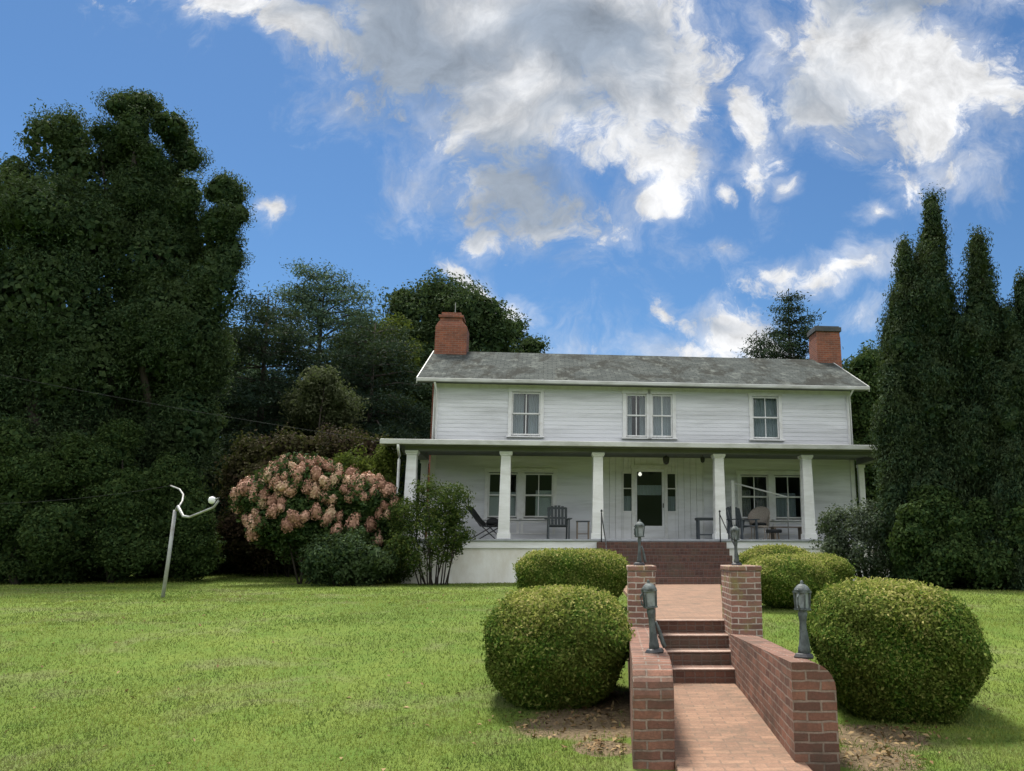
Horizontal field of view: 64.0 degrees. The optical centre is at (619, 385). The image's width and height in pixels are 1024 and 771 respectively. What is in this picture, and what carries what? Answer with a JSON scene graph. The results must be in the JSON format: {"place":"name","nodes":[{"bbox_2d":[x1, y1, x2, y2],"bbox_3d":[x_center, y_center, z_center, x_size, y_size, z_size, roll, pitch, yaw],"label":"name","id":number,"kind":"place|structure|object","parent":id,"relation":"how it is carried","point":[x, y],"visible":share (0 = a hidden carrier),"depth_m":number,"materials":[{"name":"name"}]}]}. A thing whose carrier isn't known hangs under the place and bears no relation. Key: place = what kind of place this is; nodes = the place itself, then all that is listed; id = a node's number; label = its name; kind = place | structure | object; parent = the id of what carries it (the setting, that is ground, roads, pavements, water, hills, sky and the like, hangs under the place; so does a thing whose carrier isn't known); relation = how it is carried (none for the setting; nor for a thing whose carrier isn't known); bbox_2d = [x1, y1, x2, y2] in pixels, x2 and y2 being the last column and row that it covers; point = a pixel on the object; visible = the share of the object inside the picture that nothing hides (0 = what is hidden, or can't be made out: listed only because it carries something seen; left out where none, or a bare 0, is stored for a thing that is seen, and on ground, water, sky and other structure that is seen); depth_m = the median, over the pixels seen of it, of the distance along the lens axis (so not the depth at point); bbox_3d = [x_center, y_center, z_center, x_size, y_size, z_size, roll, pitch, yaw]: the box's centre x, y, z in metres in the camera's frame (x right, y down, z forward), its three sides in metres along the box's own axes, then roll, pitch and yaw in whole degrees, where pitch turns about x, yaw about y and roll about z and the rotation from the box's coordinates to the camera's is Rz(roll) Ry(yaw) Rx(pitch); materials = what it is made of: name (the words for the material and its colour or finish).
{"place":"outdoors","nodes":[
{"label":"outdoors","id":0,"kind":"place"},
{"bbox_2d":[0,569,1023,770],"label":"lawn","id":1,"kind":"structure","parent":0,"point":[583,729],"depth_m":7.65,"materials":[{"name":"plant"}]},
{"bbox_2d":[0,414,97,584],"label":"evergreen shrub","id":2,"kind":"object","parent":1,"relation":"on","point":[45,537],"visible":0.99,"depth_m":20.06,"materials":[{"name":"green plant"}]},
{"bbox_2d":[0,98,151,582],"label":"evergreen tree","id":3,"kind":"object","parent":1,"relation":"on","point":[54,231],"visible":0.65,"depth_m":22.72,"materials":[{"name":"green plant"}]},
{"bbox_2d":[46,418,177,582],"bbox_3d":[-13.354,3.070,21.399,3.742,4.615,2.518,0,-12,0],"label":"evergreen shrub","id":4,"kind":"object","parent":1,"relation":"on","point":[122,541],"visible":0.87,"depth_m":20.85,"materials":[{"name":"green plant"}]},
{"bbox_2d":[19,485,218,596],"bbox_3d":[-10.888,2.877,15.052,6.635,2.290,2.137,3,-12,-13],"label":"clothesline pole","id":5,"kind":"object","parent":1,"relation":"on","point":[212,500],"visible":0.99,"depth_m":15.15,"materials":[{"name":"grey metal"}]},
{"bbox_2d":[82,86,256,577],"bbox_3d":[-14.484,-1.918,24.993,6.396,15.903,4.182,-6,-13,27],"label":"evergreen tree","id":6,"kind":"object","parent":1,"relation":"on","point":[175,318],"visible":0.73,"depth_m":24.42,"materials":[{"name":"green plant"}]},
{"bbox_2d":[144,450,226,580],"bbox_3d":[-11.663,3.564,21.745,2.674,3.736,1.624,-5,-13,21],"label":"evergreen shrub","id":7,"kind":"object","parent":1,"relation":"on","point":[195,547],"visible":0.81,"depth_m":21.25,"materials":[{"name":"green plant"}]},
{"bbox_2d":[108,316,277,465],"bbox_3d":[-18.370,2.616,39.135,12.696,11.877,15.912,0,-12,0],"label":"broadleaf tree","id":8,"kind":"object","parent":1,"relation":"on","point":[240,376],"depth_m":38.30,"materials":[{"name":"green plant"}]},
{"bbox_2d":[197,450,305,573],"bbox_3d":[-11.432,4.005,25.951,5.660,4.050,3.086,0,-12,0],"label":"shrub","id":9,"kind":"object","parent":1,"relation":"on","point":[227,566],"visible":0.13,"depth_m":25.37,"materials":[{"name":"green plant"}]},
{"bbox_2d":[195,288,342,569],"bbox_3d":[-14.000,2.417,30.512,9.821,12.119,9.404,-7,-14,29],"label":"spruce tree","id":10,"kind":"object","parent":1,"relation":"on","point":[262,392],"visible":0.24,"depth_m":30.04,"materials":[{"name":"green plant"}]},
{"bbox_2d":[211,422,401,576],"bbox_3d":[-9.222,3.359,23.952,5.767,4.617,3.243,0,-12,0],"label":"shrub","id":11,"kind":"object","parent":1,"relation":"on","point":[245,459],"visible":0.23,"depth_m":23.54,"materials":[{"name":"brown plant"}]},
{"bbox_2d":[228,451,405,583],"bbox_3d":[-7.731,3.401,20.730,4.609,3.408,2.389,0,-12,0],"label":"hydrangea bush","id":12,"kind":"object","parent":1,"relation":"on","point":[293,503],"visible":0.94,"depth_m":20.25,"materials":[{"name":"pink plant"}]},
{"bbox_2d":[217,257,426,497],"bbox_3d":[-12.686,1.056,34.231,10.008,13.131,9.748,0,-12,0],"label":"pine tree","id":13,"kind":"object","parent":1,"relation":"on","point":[314,302],"visible":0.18,"depth_m":34.51,"materials":[{"name":"green plant"}]},
{"bbox_2d":[277,364,372,438],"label":"broadleaf tree","id":14,"kind":"object","parent":1,"relation":"on","point":[322,398],"visible":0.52,"depth_m":28.30,"materials":[{"name":"green plant"}]},
{"bbox_2d":[296,526,400,585],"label":"shrub","id":15,"kind":"object","parent":1,"relation":"on","point":[355,558],"visible":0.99,"depth_m":18.96,"materials":[{"name":"green plant"}]},
{"bbox_2d":[268,318,432,538],"bbox_3d":[-10.134,2.764,32.485,10.666,10.814,11.482,0,-12,0],"label":"spruce tree","id":16,"kind":"object","parent":1,"relation":"on","point":[411,419],"visible":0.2,"depth_m":31.82,"materials":[{"name":"green plant"}]},
{"bbox_2d":[333,438,406,579],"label":"shrub","id":17,"kind":"object","parent":1,"relation":"on","point":[383,462],"visible":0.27,"depth_m":21.57,"materials":[{"name":"green plant"}]},
{"bbox_2d":[328,311,427,437],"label":"broadleaf tree","id":18,"kind":"object","parent":1,"relation":"on","point":[402,324],"visible":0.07,"depth_m":35.21,"materials":[{"name":"green plant"}]},
{"bbox_2d":[374,495,418,583],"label":"shrub","id":19,"kind":"object","parent":1,"relation":"on","point":[396,576],"visible":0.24,"depth_m":20.59,"materials":[{"name":"green plant"}]},
{"bbox_2d":[382,473,476,584],"bbox_3d":[-4.718,3.559,20.039,2.468,2.816,1.792,0,-12,0],"label":"shrub","id":20,"kind":"object","parent":1,"relation":"on","point":[452,516],"visible":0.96,"depth_m":19.82,"materials":[{"name":"green plant"}]},
{"bbox_2d":[375,266,529,495],"bbox_3d":[-8.921,1.236,37.517,9.346,14.178,6.441,0,-12,0],"label":"broadleaf tree","id":21,"kind":"object","parent":1,"relation":"on","point":[428,303],"visible":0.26,"depth_m":37.81,"materials":[{"name":"green plant"}]},
{"bbox_2d":[4,594,991,770],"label":"leaf litter","id":22,"kind":"object","parent":1,"relation":"on","point":[887,751],"visible":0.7,"depth_m":6.06,"materials":[{"name":"brown plant"}]},
{"bbox_2d":[496,308,549,352],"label":"broadleaf tree","id":23,"kind":"object","parent":1,"relation":"on","point":[530,344],"visible":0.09,"depth_m":42.69,"materials":[{"name":"green plant"}]},
{"bbox_2d":[480,584,635,709],"bbox_3d":[-0.561,2.450,7.389,1.442,1.246,1.614,0,-12,0],"label":"boxwood shrub","id":24,"kind":"object","parent":1,"relation":"on","point":[551,647],"visible":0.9,"depth_m":6.85,"materials":[{"name":"green plant"}]},
{"bbox_2d":[512,547,629,598],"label":"boxwood shrub","id":25,"kind":"object","parent":1,"relation":"on","point":[602,569],"visible":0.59,"depth_m":12.36,"materials":[{"name":"green plant"}]},
{"bbox_2d":[380,303,888,583],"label":"house","id":26,"kind":"structure","parent":1,"relation":"on","point":[518,444],"depth_m":24.67,"materials":[{"name":"white paint"}]},
{"bbox_2d":[3,375,378,440],"bbox_3d":[-12.447,0.067,19.450,13.022,1.991,0.008,4,-12,-18],"label":"service cable","id":27,"kind":"object","parent":26,"relation":"attached to","point":[184,409],"visible":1,"depth_m":19.89,"materials":[{"name":"grey plastic"}]},
{"bbox_2d":[466,506,497,538],"bbox_3d":[-3.767,3.827,22.488,0.929,0.932,0.612,-2,-12,11],"label":"lounge chair","id":28,"kind":"object","parent":26,"relation":"on","point":[490,523],"visible":0.75,"depth_m":22.34,"materials":[{"name":"black fabric"}]},
{"bbox_2d":[482,468,521,519],"bbox_3d":[-3.484,3.230,24.066,1.140,1.535,0.270,1,-12,-5],"label":"window","id":29,"kind":"structure","parent":26,"relation":"in","point":[491,499],"depth_m":24.08,"materials":[{"name":"white paint"}]},
{"bbox_2d":[506,387,544,437],"bbox_3d":[-2.859,0.834,24.653,1.140,1.545,0.316,1,-12,-5],"label":"window","id":30,"kind":"structure","parent":26,"relation":"in","point":[516,413],"depth_m":24.70,"materials":[{"name":"white paint"}]},
{"bbox_2d":[520,468,557,519],"bbox_3d":[-2.429,3.250,24.166,1.140,1.535,0.270,1,-12,-5],"label":"window","id":31,"kind":"structure","parent":26,"relation":"in","point":[544,498],"depth_m":24.20,"materials":[{"name":"white paint"}]},
{"bbox_2d":[545,505,571,538],"bbox_3d":[-1.740,3.855,22.783,0.730,0.987,0.770,2,-12,-8],"label":"porch chair","id":32,"kind":"object","parent":26,"relation":"on","point":[565,521],"visible":0.91,"depth_m":23.03,"materials":[{"name":"paint"}]},
{"bbox_2d":[576,521,589,538],"bbox_3d":[-1.046,4.098,22.857,0.380,0.530,0.340,1,-12,-5],"label":"side table","id":33,"kind":"object","parent":26,"relation":"on","point":[577,533],"visible":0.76,"depth_m":22.73,"materials":[{"name":"paint"}]},
{"bbox_2d":[622,389,650,438],"bbox_3d":[0.506,0.900,24.970,0.920,1.545,0.316,1,-12,-5],"label":"window","id":34,"kind":"structure","parent":26,"relation":"in","point":[643,415],"depth_m":25.00,"materials":[{"name":"white paint"}]},
{"bbox_2d":[635,470,664,538],"bbox_3d":[0.895,3.597,24.392,0.900,2.100,0.117,1,-12,-5],"label":"door","id":35,"kind":"structure","parent":26,"relation":"in","point":[651,532],"depth_m":24.38,"materials":[{"name":"white paint"}]},
{"bbox_2d":[648,390,677,439],"bbox_3d":[1.303,0.912,25.028,0.920,1.545,0.280,1,-12,-5],"label":"window","id":36,"kind":"structure","parent":26,"relation":"in","point":[662,408],"depth_m":25.08,"materials":[{"name":"white paint"}]},
{"bbox_2d":[663,456,669,463],"bbox_3d":[1.327,2.076,23.154,0.185,0.370,0.185,5,-13,-22],"label":"pendant light","id":37,"kind":"object","parent":26,"relation":"hanging from","point":[666,459],"visible":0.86,"depth_m":23.07,"materials":[{"name":"black metal"}]},
{"bbox_2d":[695,518,712,538],"bbox_3d":[2.638,4.194,23.610,0.840,0.650,0.360,1,-12,-5],"label":"console table","id":38,"kind":"object","parent":26,"relation":"on","point":[698,534],"visible":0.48,"depth_m":23.47,"materials":[{"name":"paint"}]},
{"bbox_2d":[726,506,759,538],"bbox_3d":[3.497,3.957,23.271,0.730,0.987,0.770,8,-14,-33],"label":"porch chair","id":39,"kind":"object","parent":26,"relation":"on","point":[739,520],"visible":0.81,"depth_m":23.28,"materials":[{"name":"blue paint"}]},
{"bbox_2d":[736,470,772,520],"bbox_3d":[4.119,3.384,24.805,1.140,1.535,0.316,1,-12,-5],"label":"window","id":40,"kind":"structure","parent":26,"relation":"in","point":[744,497],"depth_m":24.83,"materials":[{"name":"white paint"}]},
{"bbox_2d":[730,480,788,538],"bbox_3d":[4.030,3.636,23.555,1.798,1.720,0.400,1,-12,-5],"label":"white frame","id":41,"kind":"object","parent":26,"relation":"on","point":[732,482],"visible":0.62,"depth_m":23.56,"materials":[{"name":"paint"}]},
{"bbox_2d":[748,506,770,538],"bbox_3d":[4.082,4.030,23.646,0.658,1.017,0.876,-5,-13,23],"label":"wicker chair","id":42,"kind":"object","parent":26,"relation":"on","point":[762,513],"visible":0.73,"depth_m":23.86,"materials":[{"name":"beige wicker"}]},
{"bbox_2d":[748,392,784,440],"bbox_3d":[4.558,0.977,25.335,1.120,1.545,0.280,1,-12,-5],"label":"window","id":43,"kind":"structure","parent":26,"relation":"in","point":[765,425],"depth_m":25.39,"materials":[{"name":"white paint"}]},
{"bbox_2d":[766,529,781,538],"bbox_3d":[4.352,4.204,22.801,0.460,0.302,0.460,1,-12,-5],"label":"foot stool","id":44,"kind":"object","parent":26,"relation":"on","point":[770,531],"visible":0.88,"depth_m":22.66,"materials":[{"name":"black wood"}]},
{"bbox_2d":[769,526,801,538],"bbox_3d":[4.984,4.408,24.047,1.000,0.410,0.390,1,-12,-5],"label":"porch bench","id":45,"kind":"object","parent":26,"relation":"on","point":[773,535],"visible":0.57,"depth_m":23.91,"materials":[{"name":"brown wood"}]},
{"bbox_2d":[770,471,801,520],"bbox_3d":[5.175,3.401,24.887,1.140,1.535,0.279,1,-12,-5],"label":"window","id":46,"kind":"structure","parent":26,"relation":"in","point":[779,503],"depth_m":24.91,"materials":[{"name":"white paint"}]},
{"bbox_2d":[626,565,656,625],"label":"brick pier","id":47,"kind":"structure","parent":1,"relation":"on","point":[638,576],"depth_m":9.02,"materials":[{"name":"brown brick"}]},
{"bbox_2d":[633,520,646,564],"bbox_3d":[0.236,1.829,9.426,0.156,0.526,0.134,0,-12,0],"label":"garden lantern","id":48,"kind":"object","parent":47,"relation":"on","point":[639,530],"visible":0.98,"depth_m":9.41,"materials":[{"name":"black metal"}]},
{"bbox_2d":[628,626,674,769],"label":"brick wall","id":49,"kind":"structure","parent":1,"relation":"on","point":[651,690],"depth_m":5.34,"materials":[{"name":"brown brick"}]},
{"bbox_2d":[640,580,666,653],"bbox_3d":[0.246,1.731,6.071,0.170,0.535,0.147,-3,-11,-12],"label":"garden lantern","id":50,"kind":"object","parent":49,"relation":"on","point":[648,595],"visible":0.99,"depth_m":6.05,"materials":[{"name":"black metal"}]},
{"bbox_2d":[597,542,732,584],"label":"porch steps","id":51,"kind":"structure","parent":1,"relation":"on","point":[687,562],"depth_m":20.67,"materials":[{"name":"brick"}]},
{"bbox_2d":[600,509,606,550],"bbox_3d":[-0.409,3.978,20.602,0.060,1.720,1.664,1,-12,-5],"label":"stair railing","id":52,"kind":"object","parent":51,"relation":"on","point":[601,510],"visible":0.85,"depth_m":21.37,"materials":[{"name":"black metal"}]},
{"bbox_2d":[719,510,733,544],"bbox_3d":[2.776,4.041,20.902,0.060,1.720,1.664,1,-12,-5],"label":"stair railing","id":53,"kind":"object","parent":51,"relation":"on","point":[725,527],"visible":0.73,"depth_m":21.69,"materials":[{"name":"black metal"}]},
{"bbox_2d":[720,565,762,647],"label":"brick pier","id":54,"kind":"structure","parent":1,"relation":"on","point":[741,601],"depth_m":9.01,"materials":[{"name":"brown brick"}]},
{"bbox_2d":[730,524,741,564],"bbox_3d":[1.364,1.871,9.503,0.130,0.474,0.151,-5,-7,21],"label":"garden lantern","id":55,"kind":"object","parent":54,"relation":"on","point":[734,530],"visible":0.98,"depth_m":9.47,"materials":[{"name":"black metal"}]},
{"bbox_2d":[730,330,775,357],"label":"tree","id":56,"kind":"object","parent":1,"relation":"on","point":[751,351],"visible":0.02,"depth_m":38.01,"materials":[{"name":"green plant"}]},
{"bbox_2d":[738,543,810,563],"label":"boxwood shrub","id":57,"kind":"object","parent":1,"relation":"on","point":[755,552],"visible":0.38,"depth_m":15.03,"materials":[{"name":"green plant"}]},
{"bbox_2d":[730,634,839,770],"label":"brick wall","id":58,"kind":"structure","parent":1,"relation":"on","point":[792,700],"depth_m":5.34,"materials":[{"name":"brown brick"}]},
{"bbox_2d":[792,580,813,658],"bbox_3d":[1.310,1.667,5.769,0.159,0.537,0.140,7,-13,-28],"label":"garden lantern","id":59,"kind":"object","parent":58,"relation":"on","point":[802,601],"visible":1,"depth_m":5.75,"materials":[{"name":"black metal"}]},
{"bbox_2d":[742,553,836,607],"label":"boxwood shrub","id":60,"kind":"object","parent":1,"relation":"on","point":[783,575],"visible":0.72,"depth_m":12.36,"materials":[{"name":"green plant"}]},
{"bbox_2d":[743,288,842,359],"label":"spruce tree","id":61,"kind":"object","parent":1,"relation":"on","point":[789,346],"visible":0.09,"depth_m":37.05,"materials":[{"name":"green plant"}]},
{"bbox_2d":[791,551,855,583],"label":"boxwood shrub","id":62,"kind":"object","parent":1,"relation":"on","point":[841,568],"visible":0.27,"depth_m":13.11,"materials":[{"name":"green plant"}]},
{"bbox_2d":[808,497,892,579],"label":"shrub","id":63,"kind":"object","parent":1,"relation":"on","point":[851,527],"visible":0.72,"depth_m":18.83,"materials":[{"name":"green plant"}]},
{"bbox_2d":[842,339,883,530],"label":"broadleaf tree","id":64,"kind":"object","parent":1,"relation":"on","point":[861,365],"visible":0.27,"depth_m":32.85,"materials":[{"name":"green plant"}]},
{"bbox_2d":[798,576,998,724],"bbox_3d":[2.353,2.351,6.954,1.480,1.381,1.555,0,-12,0],"label":"boxwood shrub","id":65,"kind":"object","parent":1,"relation":"on","point":[887,650],"visible":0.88,"depth_m":6.43,"materials":[{"name":"green plant"}]},
{"bbox_2d":[865,182,978,587],"bbox_3d":[7.080,-0.133,19.466,2.898,10.161,2.257,0,-12,0],"label":"arborvitae tree","id":66,"kind":"object","parent":1,"relation":"on","point":[920,384],"visible":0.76,"depth_m":19.01,"materials":[{"name":"green plant"}]},
{"bbox_2d":[886,483,983,587],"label":"evergreen shrub","id":67,"kind":"object","parent":1,"relation":"on","point":[923,523],"visible":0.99,"depth_m":17.47,"materials":[{"name":"green plant"}]},
{"bbox_2d":[939,224,1014,587],"bbox_3d":[8.309,0.380,18.906,2.291,8.942,2.024,0,-12,0],"label":"arborvitae tree","id":68,"kind":"object","parent":1,"relation":"on","point":[976,335],"visible":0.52,"depth_m":18.65,"materials":[{"name":"green plant"}]},
{"bbox_2d":[959,481,1023,589],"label":"evergreen shrub","id":69,"kind":"object","parent":1,"relation":"on","point":[993,564],"visible":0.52,"depth_m":17.13,"materials":[{"name":"green plant"}]},
{"bbox_2d":[980,266,1023,590],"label":"arborvitae tree","id":70,"kind":"object","parent":1,"relation":"on","point":[1004,378],"visible":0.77,"depth_m":17.90,"materials":[{"name":"green plant"}]},
{"bbox_2d":[0,0,1023,377],"label":"sky","id":71,"kind":"structure","parent":0,"point":[631,177],"materials":[{"name":"blue"}]},
{"bbox_2d":[623,584,721,618],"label":"brick path","id":72,"kind":"structure","parent":0,"point":[689,601],"depth_m":13.11,"materials":[{"name":"brown brick"}]},
{"bbox_2d":[656,619,734,682],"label":"garden steps","id":73,"kind":"structure","parent":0,"point":[698,650],"depth_m":8.93,"materials":[{"name":"brick"}]},
{"bbox_2d":[674,683,811,770],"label":"brick path","id":74,"kind":"structure","parent":0,"point":[721,727],"depth_m":6.02,"materials":[{"name":"brown brick"}]}
]}

